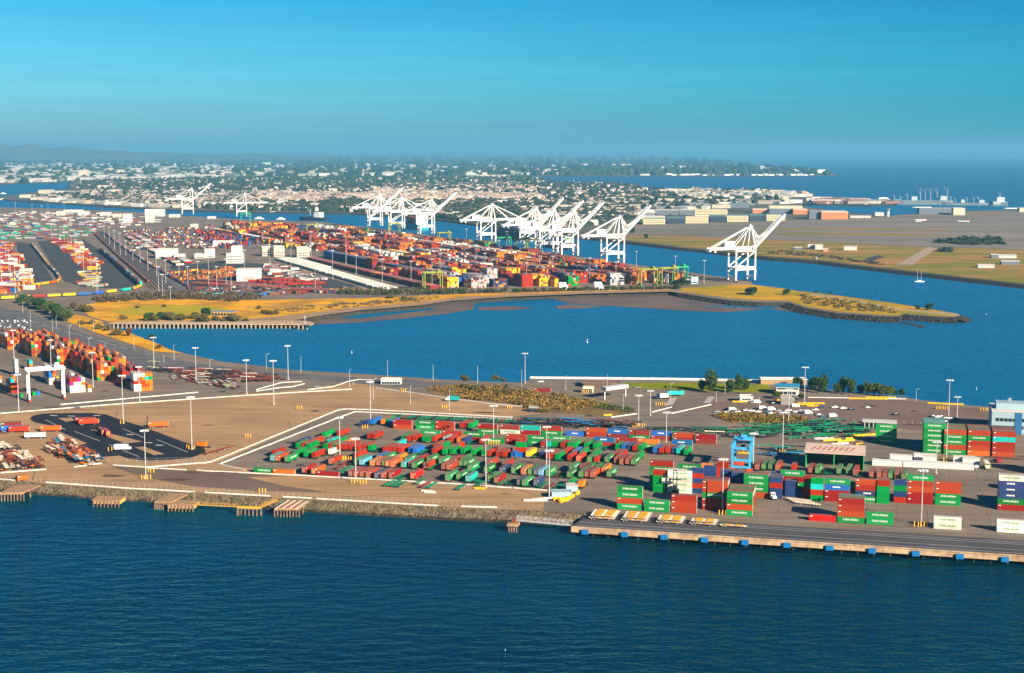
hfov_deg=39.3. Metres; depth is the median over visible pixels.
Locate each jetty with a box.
[0,484,40,500]
[154,493,188,509]
[236,506,261,515]
[274,500,309,516]
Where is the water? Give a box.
[0,155,1023,672]
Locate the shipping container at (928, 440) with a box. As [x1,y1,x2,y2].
[923,438,943,443]
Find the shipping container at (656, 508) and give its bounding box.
[644,505,669,512]
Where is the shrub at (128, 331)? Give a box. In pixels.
[125,327,131,334]
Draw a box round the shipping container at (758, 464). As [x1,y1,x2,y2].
[755,460,762,469]
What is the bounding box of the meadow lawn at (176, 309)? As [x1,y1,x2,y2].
[111,305,225,314]
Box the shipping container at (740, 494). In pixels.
[727,490,752,498]
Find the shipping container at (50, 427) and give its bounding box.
[40,425,60,429]
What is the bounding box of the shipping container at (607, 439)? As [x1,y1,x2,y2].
[594,436,614,442]
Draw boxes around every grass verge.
[759,228,949,230]
[776,233,941,235]
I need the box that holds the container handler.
[668,470,680,493]
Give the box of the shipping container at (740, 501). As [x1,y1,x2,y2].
[727,497,752,504]
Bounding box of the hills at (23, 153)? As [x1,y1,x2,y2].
[0,143,320,161]
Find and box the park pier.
[109,321,313,328]
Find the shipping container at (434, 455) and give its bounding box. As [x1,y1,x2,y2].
[426,453,438,459]
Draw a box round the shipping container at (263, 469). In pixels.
[254,466,274,472]
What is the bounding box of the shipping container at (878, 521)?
[866,518,893,524]
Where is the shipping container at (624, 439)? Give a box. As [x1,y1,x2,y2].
[616,437,636,442]
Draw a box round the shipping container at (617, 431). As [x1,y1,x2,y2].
[608,428,627,433]
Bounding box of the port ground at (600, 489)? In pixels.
[0,207,1023,539]
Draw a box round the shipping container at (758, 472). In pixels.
[745,471,769,477]
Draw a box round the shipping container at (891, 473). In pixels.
[888,468,894,477]
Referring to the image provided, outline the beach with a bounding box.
[220,289,680,320]
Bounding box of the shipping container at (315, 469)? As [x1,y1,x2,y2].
[311,464,324,473]
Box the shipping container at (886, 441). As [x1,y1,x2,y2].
[875,438,896,443]
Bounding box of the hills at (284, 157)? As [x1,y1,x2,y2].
[176,153,619,159]
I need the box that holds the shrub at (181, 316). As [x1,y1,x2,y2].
[175,313,187,319]
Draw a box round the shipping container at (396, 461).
[390,457,402,465]
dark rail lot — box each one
[16,242,52,282]
[37,241,85,286]
[82,239,135,287]
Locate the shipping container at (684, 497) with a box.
[671,493,696,501]
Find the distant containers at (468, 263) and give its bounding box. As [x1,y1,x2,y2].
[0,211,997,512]
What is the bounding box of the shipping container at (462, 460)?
[459,456,470,465]
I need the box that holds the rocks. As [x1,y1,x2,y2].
[900,322,924,327]
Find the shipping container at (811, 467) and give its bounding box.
[808,463,814,472]
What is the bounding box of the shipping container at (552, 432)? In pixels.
[542,430,561,434]
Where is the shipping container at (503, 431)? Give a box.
[500,429,519,433]
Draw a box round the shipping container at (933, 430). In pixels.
[923,428,943,433]
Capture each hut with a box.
[807,244,814,248]
[814,244,822,249]
[843,246,856,249]
[849,215,870,217]
[976,264,994,267]
[990,254,998,257]
[999,254,1016,257]
[1000,260,1019,264]
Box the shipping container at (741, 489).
[728,488,753,490]
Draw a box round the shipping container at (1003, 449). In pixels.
[992,446,1014,452]
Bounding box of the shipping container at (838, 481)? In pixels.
[825,477,849,484]
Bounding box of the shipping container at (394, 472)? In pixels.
[388,467,401,477]
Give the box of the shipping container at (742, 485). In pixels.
[730,484,754,486]
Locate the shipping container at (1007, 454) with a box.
[992,451,1014,457]
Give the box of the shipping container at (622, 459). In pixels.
[619,454,628,463]
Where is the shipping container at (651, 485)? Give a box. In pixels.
[650,482,667,488]
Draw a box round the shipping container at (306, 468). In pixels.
[301,463,315,472]
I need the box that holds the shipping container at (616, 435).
[608,433,627,437]
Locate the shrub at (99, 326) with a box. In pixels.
[94,324,104,328]
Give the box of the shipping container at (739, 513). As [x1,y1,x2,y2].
[726,509,752,516]
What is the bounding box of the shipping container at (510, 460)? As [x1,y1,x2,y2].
[502,458,513,464]
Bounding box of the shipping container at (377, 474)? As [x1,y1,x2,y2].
[374,468,387,477]
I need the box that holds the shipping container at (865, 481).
[856,478,880,485]
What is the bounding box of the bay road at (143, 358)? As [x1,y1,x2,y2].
[0,307,526,388]
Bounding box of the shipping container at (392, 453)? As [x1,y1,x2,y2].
[383,451,395,455]
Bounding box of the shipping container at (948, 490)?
[935,487,960,493]
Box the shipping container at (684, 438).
[674,437,693,442]
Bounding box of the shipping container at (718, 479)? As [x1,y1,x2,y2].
[703,478,728,485]
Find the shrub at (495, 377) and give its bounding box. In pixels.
[491,375,499,379]
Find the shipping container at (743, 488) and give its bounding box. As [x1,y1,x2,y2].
[729,487,754,493]
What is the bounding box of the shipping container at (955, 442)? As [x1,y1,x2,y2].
[944,439,965,444]
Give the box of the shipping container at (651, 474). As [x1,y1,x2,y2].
[650,471,667,476]
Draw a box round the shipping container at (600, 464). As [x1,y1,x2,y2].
[595,462,604,470]
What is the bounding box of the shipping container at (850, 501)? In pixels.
[838,497,864,505]
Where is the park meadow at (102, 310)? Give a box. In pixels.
[84,289,669,321]
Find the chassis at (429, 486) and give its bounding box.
[426,482,437,488]
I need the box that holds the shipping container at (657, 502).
[644,498,669,506]
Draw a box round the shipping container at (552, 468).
[545,465,555,474]
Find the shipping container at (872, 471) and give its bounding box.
[869,467,875,476]
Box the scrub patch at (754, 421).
[709,412,813,424]
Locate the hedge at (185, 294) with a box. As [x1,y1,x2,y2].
[92,289,263,301]
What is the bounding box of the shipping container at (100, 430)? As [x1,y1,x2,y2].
[97,427,104,433]
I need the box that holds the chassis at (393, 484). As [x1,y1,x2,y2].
[388,480,400,486]
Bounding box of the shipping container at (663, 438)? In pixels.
[651,435,671,440]
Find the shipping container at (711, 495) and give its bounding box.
[702,492,726,498]
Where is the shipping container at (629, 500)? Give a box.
[617,497,642,504]
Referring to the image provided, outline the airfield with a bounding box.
[582,211,1023,283]
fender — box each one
[582,529,588,534]
[621,532,627,536]
[660,534,667,539]
[701,537,707,542]
[741,540,748,544]
[783,542,790,547]
[826,545,832,550]
[868,548,875,553]
[912,551,919,556]
[956,554,963,559]
[1001,557,1008,561]
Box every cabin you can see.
[565,482,577,491]
[739,394,752,401]
[780,395,794,404]
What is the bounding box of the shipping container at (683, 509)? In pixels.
[671,506,696,513]
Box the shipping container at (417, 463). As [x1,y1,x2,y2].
[412,458,423,467]
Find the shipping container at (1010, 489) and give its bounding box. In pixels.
[998,486,1023,493]
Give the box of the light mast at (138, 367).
[135,366,141,400]
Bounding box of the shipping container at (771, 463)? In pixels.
[768,459,775,468]
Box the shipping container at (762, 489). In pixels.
[756,486,768,492]
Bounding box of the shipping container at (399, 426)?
[393,424,412,429]
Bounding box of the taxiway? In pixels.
[896,247,936,264]
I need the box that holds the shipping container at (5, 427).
[1,425,20,430]
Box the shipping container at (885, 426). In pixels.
[876,423,896,429]
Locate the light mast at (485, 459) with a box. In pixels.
[481,438,490,487]
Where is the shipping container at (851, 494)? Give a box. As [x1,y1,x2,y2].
[839,493,864,495]
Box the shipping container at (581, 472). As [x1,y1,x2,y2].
[578,467,588,476]
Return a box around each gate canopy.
[583,386,593,392]
[601,384,628,399]
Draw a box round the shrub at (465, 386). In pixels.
[459,383,470,388]
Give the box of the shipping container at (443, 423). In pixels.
[435,420,454,425]
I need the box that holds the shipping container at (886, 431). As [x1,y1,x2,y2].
[876,429,896,433]
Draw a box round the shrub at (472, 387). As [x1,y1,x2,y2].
[469,384,479,389]
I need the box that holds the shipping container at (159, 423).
[148,421,167,425]
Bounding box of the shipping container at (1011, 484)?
[998,480,1023,487]
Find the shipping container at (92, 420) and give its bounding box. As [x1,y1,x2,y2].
[79,418,98,422]
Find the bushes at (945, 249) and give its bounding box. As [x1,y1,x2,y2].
[937,246,953,251]
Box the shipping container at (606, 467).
[601,463,611,472]
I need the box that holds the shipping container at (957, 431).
[944,429,966,434]
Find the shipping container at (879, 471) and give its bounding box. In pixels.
[877,467,882,476]
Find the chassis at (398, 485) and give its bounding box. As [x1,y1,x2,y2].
[395,481,407,487]
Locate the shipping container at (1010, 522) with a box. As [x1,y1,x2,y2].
[997,518,1023,526]
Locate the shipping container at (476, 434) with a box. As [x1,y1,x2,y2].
[464,431,484,436]
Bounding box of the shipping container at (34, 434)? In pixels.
[24,432,45,436]
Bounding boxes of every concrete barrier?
[0,389,351,413]
[1,469,45,472]
[46,481,194,491]
[60,392,197,404]
[113,462,202,467]
[146,467,186,469]
[197,469,546,490]
[202,408,512,463]
[205,492,269,496]
[217,463,244,469]
[221,411,510,463]
[256,381,301,389]
[256,383,304,391]
[283,496,311,498]
[307,379,372,389]
[316,498,437,505]
[375,387,522,406]
[461,505,496,507]
[530,376,759,381]
[671,404,710,413]
[808,397,905,398]
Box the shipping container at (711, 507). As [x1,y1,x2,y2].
[702,504,726,510]
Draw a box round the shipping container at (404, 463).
[401,457,413,466]
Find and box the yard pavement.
[0,383,549,510]
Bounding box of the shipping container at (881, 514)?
[866,510,893,518]
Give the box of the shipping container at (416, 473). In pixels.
[410,468,422,478]
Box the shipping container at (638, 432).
[629,429,649,435]
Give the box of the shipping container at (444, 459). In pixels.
[439,455,450,463]
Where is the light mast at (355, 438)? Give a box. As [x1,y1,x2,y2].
[351,437,359,482]
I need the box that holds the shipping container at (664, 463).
[650,459,673,466]
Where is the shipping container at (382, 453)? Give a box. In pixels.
[376,451,388,456]
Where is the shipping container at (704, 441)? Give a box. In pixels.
[696,439,716,443]
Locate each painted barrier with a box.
[524,499,547,500]
[532,496,552,498]
[797,403,813,404]
[798,402,824,403]
[814,437,833,438]
[823,438,840,440]
[837,439,854,441]
[845,436,862,438]
[849,397,887,399]
[852,433,875,435]
[866,396,895,397]
[928,402,963,404]
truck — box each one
[114,444,130,450]
[445,396,459,401]
[655,393,668,398]
[768,492,776,499]
[983,459,989,469]
[995,456,1001,462]
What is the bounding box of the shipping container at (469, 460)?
[463,456,474,465]
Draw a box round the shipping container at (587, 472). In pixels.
[584,466,594,476]
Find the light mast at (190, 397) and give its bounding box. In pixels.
[186,396,194,449]
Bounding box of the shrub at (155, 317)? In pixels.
[148,314,159,320]
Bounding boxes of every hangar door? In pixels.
[822,213,833,218]
[835,213,847,218]
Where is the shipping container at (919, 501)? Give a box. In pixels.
[907,498,932,504]
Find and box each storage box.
[890,453,912,459]
[914,452,935,459]
[922,455,935,460]
[953,455,975,461]
[962,456,979,464]
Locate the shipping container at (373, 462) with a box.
[370,456,382,465]
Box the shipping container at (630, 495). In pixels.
[617,491,642,498]
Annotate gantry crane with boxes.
[25,362,65,402]
[240,212,250,221]
[305,223,318,231]
[388,222,400,231]
[422,269,442,288]
[437,230,451,240]
[497,235,511,245]
[514,236,529,247]
[525,237,539,252]
[637,266,657,286]
[658,265,678,285]
[668,264,688,284]
[729,434,755,471]
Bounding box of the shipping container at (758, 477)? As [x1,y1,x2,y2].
[744,473,768,480]
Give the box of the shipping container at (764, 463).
[761,459,768,468]
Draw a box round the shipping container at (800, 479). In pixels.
[783,476,803,482]
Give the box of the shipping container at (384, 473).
[380,468,393,477]
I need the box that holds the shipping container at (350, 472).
[348,466,361,475]
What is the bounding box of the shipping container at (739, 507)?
[727,503,752,510]
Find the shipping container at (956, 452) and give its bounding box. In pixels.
[944,449,965,454]
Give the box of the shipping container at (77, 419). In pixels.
[75,417,94,421]
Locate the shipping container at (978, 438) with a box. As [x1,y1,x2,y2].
[968,435,990,440]
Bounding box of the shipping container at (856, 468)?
[853,465,859,474]
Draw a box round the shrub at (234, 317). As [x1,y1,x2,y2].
[227,312,241,321]
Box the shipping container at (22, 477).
[16,474,28,480]
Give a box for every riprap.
[0,480,270,508]
[265,497,586,525]
[676,293,757,306]
[779,303,900,322]
[901,314,972,323]
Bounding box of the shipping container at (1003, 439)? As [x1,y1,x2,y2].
[992,436,1015,442]
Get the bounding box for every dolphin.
[92,496,125,506]
[166,500,198,511]
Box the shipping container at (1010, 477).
[998,474,1023,481]
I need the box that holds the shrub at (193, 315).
[187,312,199,318]
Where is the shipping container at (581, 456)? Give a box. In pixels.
[576,451,585,460]
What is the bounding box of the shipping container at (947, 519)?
[934,515,961,523]
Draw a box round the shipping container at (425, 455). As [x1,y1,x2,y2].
[419,453,428,460]
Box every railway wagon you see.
[1,295,14,299]
[32,294,44,297]
[47,293,59,297]
[62,293,75,296]
[78,292,90,295]
[93,291,103,294]
[106,289,116,292]
[121,287,130,291]
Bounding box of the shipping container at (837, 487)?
[825,484,849,490]
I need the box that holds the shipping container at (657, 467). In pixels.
[650,466,673,471]
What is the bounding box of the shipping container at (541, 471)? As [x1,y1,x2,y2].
[538,465,548,474]
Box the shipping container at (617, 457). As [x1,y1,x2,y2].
[614,453,623,462]
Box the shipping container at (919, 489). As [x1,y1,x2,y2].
[907,486,933,492]
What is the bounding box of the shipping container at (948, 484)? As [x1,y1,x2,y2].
[935,480,961,488]
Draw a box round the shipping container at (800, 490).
[783,487,803,493]
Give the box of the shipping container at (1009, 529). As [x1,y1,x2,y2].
[996,526,1023,532]
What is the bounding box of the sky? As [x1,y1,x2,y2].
[0,0,1023,154]
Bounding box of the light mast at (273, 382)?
[269,360,276,404]
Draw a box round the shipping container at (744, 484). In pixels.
[730,483,755,490]
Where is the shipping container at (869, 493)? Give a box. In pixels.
[855,489,876,496]
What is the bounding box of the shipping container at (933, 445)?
[923,443,943,448]
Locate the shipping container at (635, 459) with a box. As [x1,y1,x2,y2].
[631,455,639,464]
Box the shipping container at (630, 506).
[617,503,642,509]
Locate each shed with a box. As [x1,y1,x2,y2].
[381,377,401,383]
[529,406,538,411]
[550,489,571,497]
[759,377,806,384]
[862,419,896,427]
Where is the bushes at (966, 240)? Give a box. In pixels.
[933,235,1006,244]
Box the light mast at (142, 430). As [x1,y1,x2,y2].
[140,429,148,478]
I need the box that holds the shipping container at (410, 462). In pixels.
[408,457,420,466]
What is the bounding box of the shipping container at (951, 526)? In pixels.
[933,522,961,529]
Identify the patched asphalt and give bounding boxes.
[113,466,321,491]
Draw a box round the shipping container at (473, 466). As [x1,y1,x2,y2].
[467,461,478,470]
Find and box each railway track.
[93,234,151,289]
[96,232,159,289]
[97,231,163,289]
[99,231,167,289]
[103,232,171,289]
[124,248,175,289]
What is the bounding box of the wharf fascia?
[571,526,1023,564]
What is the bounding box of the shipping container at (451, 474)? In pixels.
[445,469,457,479]
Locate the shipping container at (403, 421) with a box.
[393,419,412,424]
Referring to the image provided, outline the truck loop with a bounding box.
[30,413,205,460]
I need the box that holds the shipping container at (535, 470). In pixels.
[533,465,543,474]
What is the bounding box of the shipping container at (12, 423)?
[1,421,21,425]
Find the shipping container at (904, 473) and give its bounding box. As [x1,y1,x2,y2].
[901,469,907,478]
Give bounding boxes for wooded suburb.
[0,152,830,228]
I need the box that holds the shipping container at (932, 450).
[923,448,943,453]
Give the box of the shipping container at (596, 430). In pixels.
[586,427,606,432]
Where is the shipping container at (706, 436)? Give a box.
[696,433,716,439]
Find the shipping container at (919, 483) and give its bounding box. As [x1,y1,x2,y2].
[908,480,933,486]
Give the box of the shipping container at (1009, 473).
[998,472,1023,476]
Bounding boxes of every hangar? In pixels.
[643,217,664,223]
[656,209,668,214]
[667,216,683,223]
[671,209,678,214]
[680,209,693,214]
[685,216,707,222]
[694,209,727,216]
[709,215,725,221]
[726,214,747,221]
[749,214,764,220]
[752,208,767,212]
[765,213,784,220]
[768,205,802,208]
[792,208,807,213]
[807,210,820,218]
[820,210,847,218]
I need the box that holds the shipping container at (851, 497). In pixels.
[838,496,864,497]
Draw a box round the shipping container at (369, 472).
[365,467,378,476]
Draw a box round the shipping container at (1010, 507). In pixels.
[997,504,1023,510]
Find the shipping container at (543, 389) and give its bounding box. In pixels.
[534,388,550,391]
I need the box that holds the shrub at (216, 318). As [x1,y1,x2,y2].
[211,314,220,320]
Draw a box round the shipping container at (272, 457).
[270,451,283,460]
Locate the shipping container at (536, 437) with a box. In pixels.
[528,434,548,440]
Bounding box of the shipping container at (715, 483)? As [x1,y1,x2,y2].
[702,479,727,487]
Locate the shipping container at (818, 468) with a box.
[815,463,821,472]
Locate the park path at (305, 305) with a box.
[246,300,413,307]
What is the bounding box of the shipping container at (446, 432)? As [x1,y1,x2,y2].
[442,430,462,435]
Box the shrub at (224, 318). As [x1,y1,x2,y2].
[221,316,230,320]
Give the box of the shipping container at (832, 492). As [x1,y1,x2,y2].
[825,490,849,495]
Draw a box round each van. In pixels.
[758,405,766,409]
[767,406,775,410]
[791,403,799,407]
[804,410,812,413]
[828,413,836,416]
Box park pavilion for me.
[211,310,238,315]
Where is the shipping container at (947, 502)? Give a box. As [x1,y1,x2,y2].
[935,499,960,505]
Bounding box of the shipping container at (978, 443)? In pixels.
[968,440,989,445]
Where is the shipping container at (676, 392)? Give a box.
[667,390,683,394]
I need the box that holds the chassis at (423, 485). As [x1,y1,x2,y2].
[418,481,430,487]
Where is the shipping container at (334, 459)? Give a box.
[328,454,341,463]
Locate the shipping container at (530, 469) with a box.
[528,464,538,473]
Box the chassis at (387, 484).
[383,480,395,486]
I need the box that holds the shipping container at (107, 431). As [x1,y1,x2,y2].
[102,428,109,434]
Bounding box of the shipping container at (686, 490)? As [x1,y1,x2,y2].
[668,487,691,493]
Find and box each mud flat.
[311,303,474,323]
[477,306,529,310]
[553,295,801,311]
[556,305,600,308]
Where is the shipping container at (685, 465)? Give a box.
[678,463,701,468]
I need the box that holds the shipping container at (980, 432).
[968,429,990,435]
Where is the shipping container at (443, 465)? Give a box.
[441,459,452,468]
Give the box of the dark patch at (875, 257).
[862,255,883,260]
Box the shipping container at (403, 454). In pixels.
[396,452,406,458]
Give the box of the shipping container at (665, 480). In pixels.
[662,477,672,482]
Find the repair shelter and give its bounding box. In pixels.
[804,442,865,469]
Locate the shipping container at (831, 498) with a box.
[824,495,837,501]
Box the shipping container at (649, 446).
[646,444,656,448]
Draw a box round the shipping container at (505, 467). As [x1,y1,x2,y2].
[499,463,510,472]
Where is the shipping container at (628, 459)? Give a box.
[625,454,634,463]
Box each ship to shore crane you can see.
[86,191,120,209]
[168,183,210,214]
[224,193,267,216]
[351,188,402,226]
[372,196,432,231]
[400,192,456,234]
[459,203,525,242]
[501,198,563,248]
[518,200,583,252]
[537,202,603,256]
[580,205,650,262]
[705,213,785,281]
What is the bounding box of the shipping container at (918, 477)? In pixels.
[908,473,933,481]
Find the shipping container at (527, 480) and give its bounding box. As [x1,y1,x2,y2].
[522,475,533,485]
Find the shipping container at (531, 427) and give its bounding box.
[521,424,540,430]
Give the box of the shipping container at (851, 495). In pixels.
[838,494,864,496]
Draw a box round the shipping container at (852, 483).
[850,480,855,487]
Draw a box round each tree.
[16,294,26,302]
[23,295,33,305]
[30,297,41,306]
[35,298,46,309]
[42,301,53,312]
[48,303,60,313]
[51,306,64,318]
[55,308,73,320]
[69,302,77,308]
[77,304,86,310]
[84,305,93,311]
[143,312,153,320]
[156,312,163,319]
[201,307,210,315]
[679,277,686,284]
[698,379,705,389]
[705,368,717,392]
[725,378,734,392]
[734,373,741,389]
[741,377,749,388]
[748,287,756,294]
[772,391,781,398]
[782,289,789,294]
[793,377,802,386]
[810,376,819,390]
[819,374,828,393]
[833,382,842,393]
[838,376,846,393]
[846,377,855,394]
[857,384,863,393]
[862,380,869,394]
[867,382,881,394]
[876,385,886,395]
[884,386,894,395]
[898,388,904,395]
[925,303,932,309]
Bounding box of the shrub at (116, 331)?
[110,328,122,334]
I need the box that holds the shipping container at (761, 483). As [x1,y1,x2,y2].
[744,480,768,486]
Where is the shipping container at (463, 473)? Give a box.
[456,469,468,478]
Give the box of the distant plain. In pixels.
[0,154,839,184]
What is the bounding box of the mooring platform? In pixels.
[507,519,519,532]
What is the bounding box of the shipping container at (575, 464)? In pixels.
[569,461,579,469]
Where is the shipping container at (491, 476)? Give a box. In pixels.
[487,471,499,481]
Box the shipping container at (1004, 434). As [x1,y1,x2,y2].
[993,431,1015,437]
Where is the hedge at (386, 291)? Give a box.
[336,286,508,294]
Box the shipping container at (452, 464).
[446,460,458,469]
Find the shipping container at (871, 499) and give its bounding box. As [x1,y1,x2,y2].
[865,496,876,502]
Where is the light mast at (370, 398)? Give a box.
[366,381,373,425]
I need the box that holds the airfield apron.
[586,212,1023,249]
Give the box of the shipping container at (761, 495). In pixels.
[756,492,767,497]
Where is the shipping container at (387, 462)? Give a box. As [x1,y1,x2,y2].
[385,456,396,465]
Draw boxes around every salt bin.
[558,282,567,288]
[594,282,603,288]
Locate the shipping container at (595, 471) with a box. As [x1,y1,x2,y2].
[590,467,599,476]
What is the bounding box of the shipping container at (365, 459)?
[359,455,371,464]
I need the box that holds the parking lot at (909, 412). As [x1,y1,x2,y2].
[659,397,1023,434]
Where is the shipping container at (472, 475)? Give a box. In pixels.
[465,471,477,480]
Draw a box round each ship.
[299,209,328,220]
[403,214,428,229]
[492,221,538,241]
[545,231,576,249]
[888,187,952,204]
[942,196,987,204]
[989,201,1007,205]
[990,193,1007,203]
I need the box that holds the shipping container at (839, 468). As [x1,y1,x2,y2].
[836,463,842,473]
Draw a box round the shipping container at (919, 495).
[907,491,932,498]
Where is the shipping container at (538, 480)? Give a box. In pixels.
[533,475,544,485]
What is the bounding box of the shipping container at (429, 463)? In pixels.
[423,458,435,467]
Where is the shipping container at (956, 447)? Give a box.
[944,444,965,449]
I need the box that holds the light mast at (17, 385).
[13,374,20,410]
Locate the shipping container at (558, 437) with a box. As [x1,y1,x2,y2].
[549,435,569,440]
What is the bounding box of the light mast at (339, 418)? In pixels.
[335,417,343,453]
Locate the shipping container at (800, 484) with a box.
[783,481,803,487]
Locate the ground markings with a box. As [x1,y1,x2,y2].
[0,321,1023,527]
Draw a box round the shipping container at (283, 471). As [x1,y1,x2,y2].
[273,468,295,473]
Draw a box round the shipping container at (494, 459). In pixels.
[487,456,497,464]
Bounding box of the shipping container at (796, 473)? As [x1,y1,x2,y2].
[780,469,804,476]
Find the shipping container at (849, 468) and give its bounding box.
[846,463,852,473]
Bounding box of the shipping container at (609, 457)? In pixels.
[604,453,613,461]
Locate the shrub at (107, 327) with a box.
[103,325,113,329]
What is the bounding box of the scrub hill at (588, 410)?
[426,385,635,415]
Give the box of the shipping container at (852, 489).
[850,487,855,492]
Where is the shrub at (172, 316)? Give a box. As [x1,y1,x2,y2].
[165,312,177,320]
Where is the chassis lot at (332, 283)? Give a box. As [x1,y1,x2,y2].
[169,261,357,292]
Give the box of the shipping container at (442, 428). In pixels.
[435,426,454,430]
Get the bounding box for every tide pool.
[337,308,432,317]
[714,305,778,308]
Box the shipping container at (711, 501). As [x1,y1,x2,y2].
[702,498,726,504]
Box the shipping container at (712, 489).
[702,486,727,492]
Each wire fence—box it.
[3,474,194,488]
[107,457,195,462]
[194,487,511,508]
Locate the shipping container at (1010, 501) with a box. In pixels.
[997,497,1023,504]
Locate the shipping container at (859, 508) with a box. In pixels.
[838,504,864,511]
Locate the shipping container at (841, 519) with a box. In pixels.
[837,516,863,523]
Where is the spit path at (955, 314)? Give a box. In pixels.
[810,294,959,315]
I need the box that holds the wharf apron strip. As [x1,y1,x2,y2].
[572,514,1023,554]
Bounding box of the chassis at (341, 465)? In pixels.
[334,463,345,469]
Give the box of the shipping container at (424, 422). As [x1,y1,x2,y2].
[416,419,434,424]
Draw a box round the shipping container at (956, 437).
[944,434,966,439]
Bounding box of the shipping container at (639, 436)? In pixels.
[629,435,649,439]
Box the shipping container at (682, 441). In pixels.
[671,439,692,444]
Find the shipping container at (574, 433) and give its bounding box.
[566,430,585,435]
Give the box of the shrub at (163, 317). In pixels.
[162,311,176,318]
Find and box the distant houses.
[0,162,899,227]
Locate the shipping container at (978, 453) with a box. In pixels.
[967,450,989,455]
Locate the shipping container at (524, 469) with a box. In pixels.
[521,464,531,473]
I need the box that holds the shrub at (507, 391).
[503,389,511,394]
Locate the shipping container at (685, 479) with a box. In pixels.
[668,476,691,482]
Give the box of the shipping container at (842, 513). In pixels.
[837,509,863,517]
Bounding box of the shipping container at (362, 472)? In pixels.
[359,466,372,476]
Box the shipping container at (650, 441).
[638,438,658,443]
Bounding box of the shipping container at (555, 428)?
[542,425,561,430]
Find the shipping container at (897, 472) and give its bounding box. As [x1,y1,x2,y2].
[895,468,900,477]
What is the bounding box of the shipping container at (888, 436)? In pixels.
[875,433,896,438]
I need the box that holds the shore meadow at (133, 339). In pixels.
[67,314,179,352]
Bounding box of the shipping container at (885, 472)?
[882,468,888,476]
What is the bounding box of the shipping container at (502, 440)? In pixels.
[485,437,505,443]
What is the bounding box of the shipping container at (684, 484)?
[668,482,691,487]
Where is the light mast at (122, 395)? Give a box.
[118,375,125,422]
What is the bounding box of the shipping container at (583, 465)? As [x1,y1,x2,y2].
[579,462,589,469]
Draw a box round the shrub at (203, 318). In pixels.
[194,314,210,321]
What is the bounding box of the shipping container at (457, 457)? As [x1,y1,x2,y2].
[451,455,462,459]
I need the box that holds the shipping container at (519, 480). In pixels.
[517,474,527,484]
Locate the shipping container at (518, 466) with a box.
[511,462,522,472]
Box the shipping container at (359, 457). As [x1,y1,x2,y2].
[354,454,366,463]
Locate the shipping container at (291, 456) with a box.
[284,452,298,461]
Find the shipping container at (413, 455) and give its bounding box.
[404,453,416,459]
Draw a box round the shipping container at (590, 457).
[587,452,596,461]
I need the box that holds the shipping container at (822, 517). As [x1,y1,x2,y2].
[809,513,835,521]
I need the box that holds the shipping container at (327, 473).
[317,470,339,476]
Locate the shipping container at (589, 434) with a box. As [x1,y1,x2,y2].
[586,432,606,436]
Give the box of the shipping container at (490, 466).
[484,462,495,471]
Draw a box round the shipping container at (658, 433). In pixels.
[651,430,671,435]
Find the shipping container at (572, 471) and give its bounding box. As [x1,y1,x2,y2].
[567,467,577,476]
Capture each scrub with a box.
[275,296,438,311]
[430,383,609,411]
[589,401,634,411]
[711,411,813,423]
[800,294,898,312]
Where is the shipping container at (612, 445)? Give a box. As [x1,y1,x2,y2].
[601,442,614,447]
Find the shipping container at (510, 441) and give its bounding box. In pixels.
[506,439,526,443]
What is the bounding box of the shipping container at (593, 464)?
[585,462,595,466]
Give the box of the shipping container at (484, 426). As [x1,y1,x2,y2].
[478,423,497,429]
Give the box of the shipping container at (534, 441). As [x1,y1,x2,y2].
[528,440,540,444]
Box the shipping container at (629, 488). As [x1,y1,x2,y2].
[617,484,642,492]
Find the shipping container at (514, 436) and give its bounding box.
[506,433,526,439]
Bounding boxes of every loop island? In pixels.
[59,418,73,421]
[92,430,142,442]
[135,446,162,454]
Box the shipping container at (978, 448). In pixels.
[967,445,989,450]
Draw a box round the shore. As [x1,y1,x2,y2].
[0,176,1023,288]
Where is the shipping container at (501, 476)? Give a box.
[494,472,505,482]
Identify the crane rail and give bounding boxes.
[584,515,1020,542]
[584,525,1023,553]
[585,522,1014,549]
[592,509,1021,535]
[652,521,1023,544]
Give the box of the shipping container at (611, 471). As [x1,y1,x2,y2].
[607,467,616,476]
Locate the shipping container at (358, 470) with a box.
[353,466,365,476]
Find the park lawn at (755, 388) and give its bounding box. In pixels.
[623,383,771,392]
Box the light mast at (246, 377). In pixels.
[243,359,248,393]
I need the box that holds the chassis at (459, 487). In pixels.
[454,483,465,490]
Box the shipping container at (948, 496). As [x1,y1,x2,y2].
[935,493,960,499]
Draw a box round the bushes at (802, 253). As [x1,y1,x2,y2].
[768,249,884,264]
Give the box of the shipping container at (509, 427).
[500,424,519,429]
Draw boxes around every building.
[19,194,52,197]
[38,190,54,193]
[56,211,65,214]
[63,210,83,212]
[78,211,89,214]
[79,170,89,175]
[100,212,111,215]
[123,214,132,222]
[145,209,164,215]
[145,214,154,222]
[155,248,177,257]
[169,214,180,216]
[174,254,185,258]
[194,253,206,257]
[204,248,214,257]
[213,240,234,246]
[226,253,243,262]
[231,245,242,252]
[236,268,261,280]
[243,277,253,280]
[260,246,270,255]
[270,269,280,271]
[272,245,284,256]
[295,246,309,256]
[583,380,619,387]
[641,216,664,218]
[685,276,697,283]
[729,203,749,207]
[769,208,791,213]
[775,383,799,394]
[873,212,883,215]
[917,207,950,213]
[951,207,964,214]
[988,398,1023,433]
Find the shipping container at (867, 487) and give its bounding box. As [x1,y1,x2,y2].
[856,484,876,490]
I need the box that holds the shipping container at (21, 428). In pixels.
[8,426,29,430]
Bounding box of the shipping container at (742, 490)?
[728,489,753,496]
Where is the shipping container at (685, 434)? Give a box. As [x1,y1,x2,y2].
[674,432,694,437]
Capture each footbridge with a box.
[190,502,237,506]
[262,497,280,506]
[516,515,572,525]
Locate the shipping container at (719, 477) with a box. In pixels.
[705,476,729,483]

